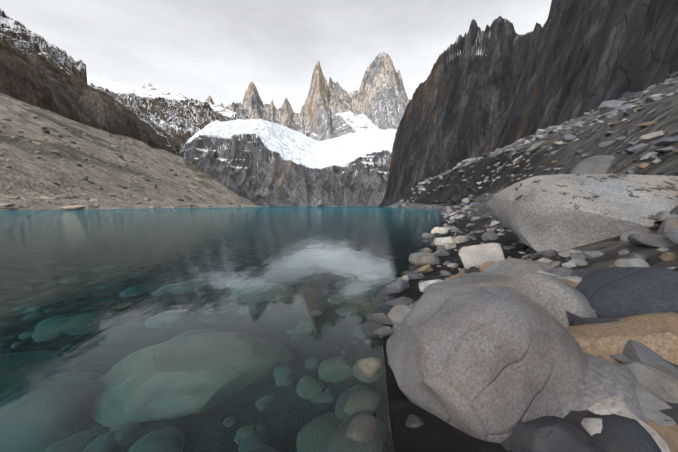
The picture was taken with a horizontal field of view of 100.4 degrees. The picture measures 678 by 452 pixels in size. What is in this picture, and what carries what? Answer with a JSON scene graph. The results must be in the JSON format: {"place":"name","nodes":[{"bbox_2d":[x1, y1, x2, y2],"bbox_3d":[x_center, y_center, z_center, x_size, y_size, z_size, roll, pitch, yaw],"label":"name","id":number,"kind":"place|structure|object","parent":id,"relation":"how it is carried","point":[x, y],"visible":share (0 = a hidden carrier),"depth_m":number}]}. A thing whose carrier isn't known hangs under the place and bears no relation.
{"place":"outdoors","nodes":[
{"label":"outdoors","id":0,"kind":"place"},
{"bbox_2d":[0,207,445,451],"bbox_3d":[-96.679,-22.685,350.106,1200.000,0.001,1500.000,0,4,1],"label":"lake water","id":1,"kind":"structure","parent":0,"point":[233,329],"depth_m":3.54},
{"bbox_2d":[60,205,86,209],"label":"shore slab","id":2,"kind":"structure","parent":1,"relation":"in","point":[77,207],"depth_m":117.41},
{"bbox_2d":[346,414,377,441],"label":"cobble","id":3,"kind":"object","parent":1,"relation":"in","point":[362,427],"visible":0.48,"depth_m":1.89},
{"bbox_2d":[358,357,385,374],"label":"cobble","id":4,"kind":"object","parent":1,"relation":"in","point":[371,365],"visible":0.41,"depth_m":2.60},
{"bbox_2d":[379,303,393,314],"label":"shore rock","id":5,"kind":"object","parent":1,"relation":"in","point":[385,308],"visible":0.24,"depth_m":3.70},
{"bbox_2d":[400,275,408,281],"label":"shore rock","id":6,"kind":"object","parent":1,"relation":"in","point":[405,277],"visible":0.54,"depth_m":5.61},
{"bbox_2d":[405,414,423,427],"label":"rock","id":7,"kind":"object","parent":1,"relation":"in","point":[413,421],"visible":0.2,"depth_m":1.92},
{"bbox_2d":[409,252,439,265],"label":"grey stone","id":8,"kind":"object","parent":1,"relation":"in","point":[421,258],"visible":0.77,"depth_m":7.12},
{"bbox_2d":[420,248,431,251],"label":"cobble","id":9,"kind":"object","parent":1,"relation":"in","point":[426,250],"visible":0.31,"depth_m":9.40},
{"bbox_2d":[422,233,433,237],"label":"grey stone","id":10,"kind":"object","parent":1,"relation":"in","point":[427,235],"visible":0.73,"depth_m":13.32},
{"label":"shore rock","id":11,"kind":"object","parent":1,"relation":"on","visible":0},
{"bbox_2d":[387,304,413,325],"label":"shore rock","id":12,"kind":"object","parent":11,"relation":"on","point":[396,314],"visible":0.3,"depth_m":3.49},
{"bbox_2d":[0,0,551,112],"label":"sky","id":13,"kind":"structure","parent":0,"point":[197,49]},
{"bbox_2d":[0,0,677,451],"bbox_3d":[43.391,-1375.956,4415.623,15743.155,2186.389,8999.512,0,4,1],"label":"terrain","id":14,"kind":"structure","parent":0,"point":[378,138],"depth_m":524.22},
{"bbox_2d":[0,116,11,120],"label":"rock","id":15,"kind":"object","parent":14,"relation":"on","point":[5,118],"visible":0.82,"depth_m":290.89},
{"bbox_2d":[0,202,15,206],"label":"rock","id":16,"kind":"object","parent":14,"relation":"on","point":[8,204],"visible":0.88,"depth_m":115.36},
{"bbox_2d":[5,196,20,199],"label":"rock","id":17,"kind":"object","parent":14,"relation":"on","point":[15,197],"visible":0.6,"depth_m":135.14},
{"bbox_2d":[40,196,54,199],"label":"rock","id":18,"kind":"object","parent":14,"relation":"on","point":[46,197],"visible":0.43,"depth_m":158.17},
{"bbox_2d":[50,150,60,154],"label":"rock","id":19,"kind":"object","parent":14,"relation":"on","point":[58,152],"visible":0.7,"depth_m":266.68},
{"bbox_2d":[54,194,69,197],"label":"rock","id":20,"kind":"object","parent":14,"relation":"on","point":[61,195],"visible":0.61,"depth_m":177.93},
{"bbox_2d":[112,198,126,202],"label":"rock","id":21,"kind":"object","parent":14,"relation":"on","point":[121,200],"visible":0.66,"depth_m":216.56},
{"bbox_2d":[361,321,391,336],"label":"shore rock","id":22,"kind":"object","parent":14,"relation":"on","point":[368,327],"visible":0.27,"depth_m":3.40},
{"bbox_2d":[366,313,391,324],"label":"shore rock","id":23,"kind":"object","parent":14,"relation":"on","point":[382,318],"visible":0.41,"depth_m":3.69},
{"bbox_2d":[374,326,393,336],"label":"shore rock","id":24,"kind":"object","parent":14,"relation":"on","point":[381,331],"visible":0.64,"depth_m":3.27},
{"bbox_2d":[382,279,409,293],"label":"shore rock","id":25,"kind":"object","parent":14,"relation":"on","point":[398,286],"visible":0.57,"depth_m":4.96},
{"bbox_2d":[392,323,399,331],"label":"shore rock","id":26,"kind":"object","parent":14,"relation":"on","point":[395,326],"visible":0.13,"depth_m":3.29},
{"bbox_2d":[383,296,414,305],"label":"shore rock","id":27,"kind":"object","parent":14,"relation":"on","point":[402,300],"visible":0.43,"depth_m":4.13},
{"bbox_2d":[403,271,424,279],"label":"shore rock","id":28,"kind":"object","parent":14,"relation":"on","point":[413,275],"visible":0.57,"depth_m":5.75},
{"bbox_2d":[414,264,432,272],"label":"shore rock","id":29,"kind":"object","parent":14,"relation":"on","point":[425,269],"visible":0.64,"depth_m":6.17},
{"bbox_2d":[419,280,442,292],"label":"shore rock","id":30,"kind":"object","parent":14,"relation":"on","point":[423,285],"visible":0.31,"depth_m":4.71},
{"bbox_2d":[431,227,449,233],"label":"white stone","id":31,"kind":"object","parent":14,"relation":"on","point":[443,230],"visible":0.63,"depth_m":14.93},
{"bbox_2d":[437,245,445,250],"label":"shore rock","id":32,"kind":"object","parent":14,"relation":"on","point":[441,247],"visible":0.47,"depth_m":9.12},
{"bbox_2d":[434,250,448,255],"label":"shore rock","id":33,"kind":"object","parent":14,"relation":"on","point":[441,253],"visible":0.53,"depth_m":8.18},
{"bbox_2d":[434,236,454,245],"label":"white stone","id":34,"kind":"object","parent":14,"relation":"on","point":[442,240],"visible":0.56,"depth_m":10.43},
{"bbox_2d":[443,243,455,249],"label":"shore rock","id":35,"kind":"object","parent":14,"relation":"on","point":[449,245],"visible":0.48,"depth_m":9.41},
{"bbox_2d":[450,228,459,231],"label":"shore rock","id":36,"kind":"object","parent":14,"relation":"on","point":[453,229],"visible":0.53,"depth_m":15.31},
{"bbox_2d":[445,273,465,279],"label":"shore rock","id":37,"kind":"object","parent":14,"relation":"on","point":[458,275],"visible":0.38,"depth_m":5.13},
{"bbox_2d":[451,195,460,202],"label":"slope rock","id":38,"kind":"object","parent":14,"relation":"on","point":[455,198],"visible":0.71,"depth_m":103.02},
{"bbox_2d":[455,214,465,218],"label":"slope rock","id":39,"kind":"object","parent":14,"relation":"on","point":[459,216],"visible":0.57,"depth_m":25.11},
{"bbox_2d":[454,236,470,242],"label":"shore rock","id":40,"kind":"object","parent":14,"relation":"on","point":[459,239],"visible":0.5,"depth_m":10.41},
{"bbox_2d":[423,272,510,290],"bbox_3d":[2.306,0.988,4.137,1.893,0.502,1.361,-2,5,-29],"label":"flat slab","id":41,"kind":"object","parent":14,"relation":"on","point":[473,279],"visible":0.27,"depth_m":4.15},
{"bbox_2d":[461,158,473,162],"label":"slope rock","id":42,"kind":"object","parent":14,"relation":"on","point":[467,160],"visible":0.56,"depth_m":163.46},
{"bbox_2d":[468,266,479,272],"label":"shore rock","id":43,"kind":"object","parent":14,"relation":"on","point":[473,269],"visible":0.42,"depth_m":5.41},
{"bbox_2d":[459,243,504,268],"bbox_3d":[3.098,0.717,6.162,0.938,0.759,1.260,1,4,21],"label":"rock","id":44,"kind":"object","parent":14,"relation":"on","point":[477,256],"visible":0.63,"depth_m":5.77},
{"bbox_2d":[481,214,490,222],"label":"shore rock","id":45,"kind":"object","parent":14,"relation":"on","point":[485,217],"visible":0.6,"depth_m":15.04},
{"bbox_2d":[386,286,586,442],"bbox_3d":[1.155,1.078,2.362,1.466,1.159,1.393,-7,10,-28],"label":"boulder","id":46,"kind":"object","parent":14,"relation":"on","point":[495,364],"visible":0.87,"depth_m":1.83},
{"bbox_2d":[479,262,494,271],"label":"shore rock","id":47,"kind":"object","parent":14,"relation":"on","point":[484,266],"visible":0.19,"depth_m":5.10},
{"bbox_2d":[483,152,494,156],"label":"slope rock","id":48,"kind":"object","parent":14,"relation":"on","point":[485,154],"visible":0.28,"depth_m":130.31},
{"bbox_2d":[481,232,498,241],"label":"shore rock","id":49,"kind":"object","parent":14,"relation":"on","point":[487,236],"visible":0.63,"depth_m":9.00},
{"bbox_2d":[503,246,514,249],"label":"shore rock","id":50,"kind":"object","parent":14,"relation":"on","point":[507,247],"visible":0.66,"depth_m":6.88},
{"bbox_2d":[504,148,514,152],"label":"slope rock","id":51,"kind":"object","parent":14,"relation":"on","point":[509,150],"visible":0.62,"depth_m":64.25},
{"bbox_2d":[483,258,551,276],"bbox_3d":[3.111,0.881,4.423,1.366,0.635,1.308,-1,4,-8],"label":"grey boulder","id":52,"kind":"object","parent":14,"relation":"on","point":[511,267],"visible":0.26,"depth_m":4.43},
{"bbox_2d":[537,258,552,263],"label":"shore rock","id":53,"kind":"object","parent":52,"relation":"on","point":[546,260],"visible":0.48,"depth_m":4.68},
{"bbox_2d":[537,270,559,276],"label":"shore rock","id":54,"kind":"object","parent":52,"relation":"on","point":[543,272],"visible":0.2,"depth_m":3.91},
{"bbox_2d":[543,267,582,276],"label":"shore rock","id":55,"kind":"object","parent":52,"relation":"on","point":[563,271],"visible":0.39,"depth_m":3.89},
{"bbox_2d":[570,268,596,276],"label":"shore rock","id":56,"kind":"object","parent":55,"relation":"on","point":[581,272],"visible":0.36,"depth_m":3.70},
{"bbox_2d":[562,262,575,267],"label":"shore rock","id":57,"kind":"object","parent":52,"relation":"on","point":[568,264],"visible":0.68,"depth_m":4.19},
{"bbox_2d":[569,257,588,265],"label":"shore rock","id":58,"kind":"object","parent":52,"relation":"on","point":[578,261],"visible":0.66,"depth_m":4.14},
{"bbox_2d":[527,248,536,252],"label":"shore rock","id":59,"kind":"object","parent":14,"relation":"on","point":[530,250],"visible":0.45,"depth_m":5.79},
{"bbox_2d":[476,272,597,326],"bbox_3d":[2.119,0.992,3.235,1.118,0.984,1.367,5,2,-17],"label":"grey boulder","id":60,"kind":"object","parent":14,"relation":"on","point":[556,298],"visible":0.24,"depth_m":2.88},
{"bbox_2d":[526,141,549,152],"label":"shore rock","id":61,"kind":"object","parent":14,"relation":"on","point":[535,147],"visible":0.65,"depth_m":26.89},
{"bbox_2d":[530,250,556,258],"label":"shore rock","id":62,"kind":"object","parent":14,"relation":"on","point":[545,254],"visible":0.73,"depth_m":5.00},
{"bbox_2d":[500,416,591,451],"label":"shore rock","id":63,"kind":"object","parent":14,"relation":"on","point":[546,434],"visible":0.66,"depth_m":1.52},
{"bbox_2d":[550,261,560,267],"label":"shore rock","id":64,"kind":"object","parent":14,"relation":"on","point":[555,264],"visible":0.65,"depth_m":4.40},
{"bbox_2d":[553,141,563,146],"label":"shore rock","id":65,"kind":"object","parent":14,"relation":"on","point":[557,144],"visible":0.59,"depth_m":20.72},
{"bbox_2d":[522,443,603,451],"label":"shore rock","id":66,"kind":"object","parent":14,"relation":"on","point":[594,448],"visible":0.16,"depth_m":1.46},
{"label":"shore rock","id":67,"kind":"object","parent":66,"relation":"on","visible":0},
{"bbox_2d":[551,416,587,442],"bbox_3d":[1.316,1.226,1.605,0.444,0.201,0.356,3,5,35],"label":"shore rock","id":68,"kind":"object","parent":67,"relation":"on","point":[578,431],"visible":0.07,"depth_m":1.59},
{"bbox_2d":[557,276,581,282],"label":"shore rock","id":69,"kind":"object","parent":14,"relation":"on","point":[577,279],"visible":0.1,"depth_m":3.51},
{"bbox_2d":[557,249,581,256],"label":"shore rock","id":70,"kind":"object","parent":14,"relation":"on","point":[565,253],"visible":0.72,"depth_m":4.67},
{"bbox_2d":[564,134,575,140],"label":"slope rock","id":71,"kind":"object","parent":14,"relation":"on","point":[570,137],"visible":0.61,"depth_m":19.62},
{"bbox_2d":[569,252,586,258],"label":"shore rock","id":72,"kind":"object","parent":14,"relation":"on","point":[581,255],"visible":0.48,"depth_m":4.35},
{"bbox_2d":[486,174,677,251],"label":"slab boulder","id":73,"kind":"object","parent":14,"relation":"on","point":[560,212],"visible":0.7,"depth_m":5.08},
{"bbox_2d":[586,118,598,124],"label":"slope rock","id":74,"kind":"object","parent":14,"relation":"on","point":[594,120],"visible":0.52,"depth_m":20.38},
{"bbox_2d":[583,251,603,258],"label":"shore rock","id":75,"kind":"object","parent":14,"relation":"on","point":[591,254],"visible":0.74,"depth_m":4.18},
{"bbox_2d":[569,155,619,173],"bbox_3d":[9.013,-2.038,9.949,1.526,0.829,1.074,-1,4,-20],"label":"shore rock","id":76,"kind":"object","parent":14,"relation":"on","point":[599,164],"visible":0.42,"depth_m":9.68},
{"bbox_2d":[554,352,649,425],"bbox_3d":[1.786,1.202,1.852,1.064,0.600,0.893,-1,4,-11],"label":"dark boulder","id":77,"kind":"object","parent":14,"relation":"on","point":[603,379],"visible":0.34,"depth_m":1.72},
{"bbox_2d":[619,362,677,403],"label":"shore rock","id":78,"kind":"object","parent":77,"relation":"on","point":[662,385],"visible":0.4,"depth_m":1.72},
{"bbox_2d":[623,340,677,378],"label":"shore rock","id":79,"kind":"object","parent":78,"relation":"on","point":[636,351],"visible":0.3,"depth_m":1.92},
{"bbox_2d":[659,402,677,424],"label":"shore rock","id":80,"kind":"object","parent":77,"relation":"on","point":[672,412],"visible":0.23,"depth_m":1.53},
{"bbox_2d":[598,141,614,146],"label":"shore rock","id":81,"kind":"object","parent":14,"relation":"on","point":[604,144],"visible":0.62,"depth_m":12.34},
{"bbox_2d":[607,113,617,117],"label":"shore rock","id":82,"kind":"object","parent":14,"relation":"on","point":[611,115],"visible":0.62,"depth_m":17.64},
{"bbox_2d":[564,410,661,451],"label":"shore rock","id":83,"kind":"object","parent":14,"relation":"on","point":[618,433],"visible":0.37,"depth_m":1.45},
{"bbox_2d":[599,100,626,115],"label":"slope rock","id":84,"kind":"object","parent":14,"relation":"on","point":[608,106],"visible":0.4,"depth_m":41.60},
{"bbox_2d":[609,354,631,362],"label":"shore rock","id":85,"kind":"object","parent":14,"relation":"on","point":[621,358],"visible":0.03,"depth_m":2.00},
{"bbox_2d":[565,312,677,364],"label":"tan boulder","id":86,"kind":"object","parent":14,"relation":"on","point":[656,333],"visible":0.52,"depth_m":2.09},
{"bbox_2d":[570,317,618,325],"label":"shore rock","id":87,"kind":"object","parent":86,"relation":"on","point":[583,321],"visible":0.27,"depth_m":2.47},
{"bbox_2d":[617,249,628,254],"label":"shore rock","id":88,"kind":"object","parent":14,"relation":"on","point":[623,252],"visible":0.97,"depth_m":3.88},
{"bbox_2d":[581,418,666,451],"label":"shore rock","id":89,"kind":"object","parent":14,"relation":"on","point":[591,426],"visible":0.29,"depth_m":1.53},
{"bbox_2d":[575,266,677,318],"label":"slate boulder","id":90,"kind":"object","parent":14,"relation":"on","point":[614,292],"visible":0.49,"depth_m":2.68},
{"bbox_2d":[559,278,578,287],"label":"shore rock","id":91,"kind":"object","parent":90,"relation":"on","point":[573,284],"visible":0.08,"depth_m":3.29},
{"bbox_2d":[618,104,634,110],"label":"slope rock","id":92,"kind":"object","parent":14,"relation":"on","point":[626,106],"visible":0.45,"depth_m":23.50},
{"bbox_2d":[623,109,632,115],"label":"shore rock","id":93,"kind":"object","parent":14,"relation":"on","point":[627,111],"visible":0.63,"depth_m":15.41},
{"bbox_2d":[587,397,670,451],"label":"rock","id":94,"kind":"object","parent":14,"relation":"on","point":[612,405],"visible":0.17,"depth_m":1.57},
{"bbox_2d":[621,92,636,97],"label":"slope rock","id":95,"kind":"object","parent":14,"relation":"on","point":[627,94],"visible":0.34,"depth_m":110.53},
{"bbox_2d":[625,170,634,173],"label":"shore rock","id":96,"kind":"object","parent":14,"relation":"on","point":[630,172],"visible":0.4,"depth_m":7.42},
{"bbox_2d":[620,230,640,240],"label":"shore rock","id":97,"kind":"object","parent":14,"relation":"on","point":[624,236],"visible":0.43,"depth_m":4.22},
{"bbox_2d":[614,258,650,266],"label":"shore rock","id":98,"kind":"object","parent":14,"relation":"on","point":[635,262],"visible":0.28,"depth_m":3.30},
{"bbox_2d":[627,253,645,261],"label":"shore rock","id":99,"kind":"object","parent":14,"relation":"on","point":[635,255],"visible":0.54,"depth_m":3.50},
{"bbox_2d":[625,143,648,153],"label":"shore rock","id":100,"kind":"object","parent":14,"relation":"on","point":[636,149],"visible":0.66,"depth_m":8.90},
{"bbox_2d":[636,163,649,168],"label":"shore rock","id":101,"kind":"object","parent":14,"relation":"on","point":[642,165],"visible":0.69,"depth_m":7.42},
{"bbox_2d":[635,228,652,232],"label":"shore rock","id":102,"kind":"object","parent":14,"relation":"on","point":[644,230],"visible":0.58,"depth_m":4.15},
{"bbox_2d":[637,120,656,126],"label":"shore rock","id":103,"kind":"object","parent":14,"relation":"on","point":[645,124],"visible":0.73,"depth_m":10.71},
{"bbox_2d":[639,152,658,159],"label":"shore rock","id":104,"kind":"object","parent":14,"relation":"on","point":[645,156],"visible":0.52,"depth_m":7.75},
{"bbox_2d":[639,131,664,142],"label":"shore rock","id":105,"kind":"object","parent":14,"relation":"on","point":[645,138],"visible":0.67,"depth_m":8.95},
{"bbox_2d":[628,233,676,247],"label":"shore rock","id":106,"kind":"object","parent":14,"relation":"on","point":[649,240],"visible":0.72,"depth_m":3.63},
{"bbox_2d":[647,154,657,160],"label":"shore rock","id":107,"kind":"object","parent":14,"relation":"on","point":[652,156],"visible":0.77,"depth_m":7.44},
{"bbox_2d":[645,96,661,102],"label":"slope rock","id":108,"kind":"object","parent":14,"relation":"on","point":[650,99],"visible":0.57,"depth_m":19.12},
{"bbox_2d":[635,381,675,425],"bbox_3d":[1.838,1.117,1.571,0.390,0.229,0.589,-6,14,-9],"label":"shore rock","id":109,"kind":"object","parent":14,"relation":"on","point":[651,404],"visible":0.22,"depth_m":1.59},
{"bbox_2d":[654,220,661,228],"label":"shore rock","id":110,"kind":"object","parent":14,"relation":"on","point":[656,226],"visible":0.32,"depth_m":3.99},
{"bbox_2d":[646,418,677,451],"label":"shore rock","id":111,"kind":"object","parent":14,"relation":"on","point":[668,435],"visible":0.13,"depth_m":1.46},
{"bbox_2d":[654,211,671,220],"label":"shore rock","id":112,"kind":"object","parent":14,"relation":"on","point":[659,215],"visible":0.41,"depth_m":4.16},
{"bbox_2d":[656,247,669,251],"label":"shore rock","id":113,"kind":"object","parent":14,"relation":"on","point":[661,249],"visible":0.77,"depth_m":3.49},
{"bbox_2d":[652,136,677,146],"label":"shore rock","id":114,"kind":"object","parent":14,"relation":"on","point":[664,142],"visible":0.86,"depth_m":7.62},
{"bbox_2d":[656,168,673,174],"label":"shore rock","id":115,"kind":"object","parent":14,"relation":"on","point":[663,172],"visible":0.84,"depth_m":6.21},
{"bbox_2d":[656,146,674,152],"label":"shore rock","id":116,"kind":"object","parent":14,"relation":"on","point":[667,149],"visible":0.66,"depth_m":7.19},
{"bbox_2d":[657,218,677,234],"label":"shore rock","id":117,"kind":"object","parent":14,"relation":"on","point":[667,225],"visible":0.66,"depth_m":3.62},
{"bbox_2d":[658,252,676,261],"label":"shore rock","id":118,"kind":"object","parent":14,"relation":"on","point":[669,256],"visible":0.84,"depth_m":3.25},
{"bbox_2d":[657,214,677,220],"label":"shore rock","id":119,"kind":"object","parent":14,"relation":"on","point":[671,216],"visible":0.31,"depth_m":4.02},
{"bbox_2d":[666,229,677,244],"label":"shore rock","id":120,"kind":"object","parent":14,"relation":"on","point":[672,235],"visible":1,"depth_m":3.39},
{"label":"shore rock","id":121,"kind":"object","parent":14,"relation":"on","visible":0},
{"bbox_2d":[441,270,450,275],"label":"shore rock","id":122,"kind":"object","parent":121,"relation":"on","point":[445,273],"visible":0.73,"depth_m":5.68},
{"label":"shore rock","id":123,"kind":"object","parent":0,"visible":0},
{"bbox_2d":[565,311,581,325],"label":"shore rock","id":124,"kind":"object","parent":123,"relation":"on","point":[571,316],"visible":0.06,"depth_m":2.67}
]}

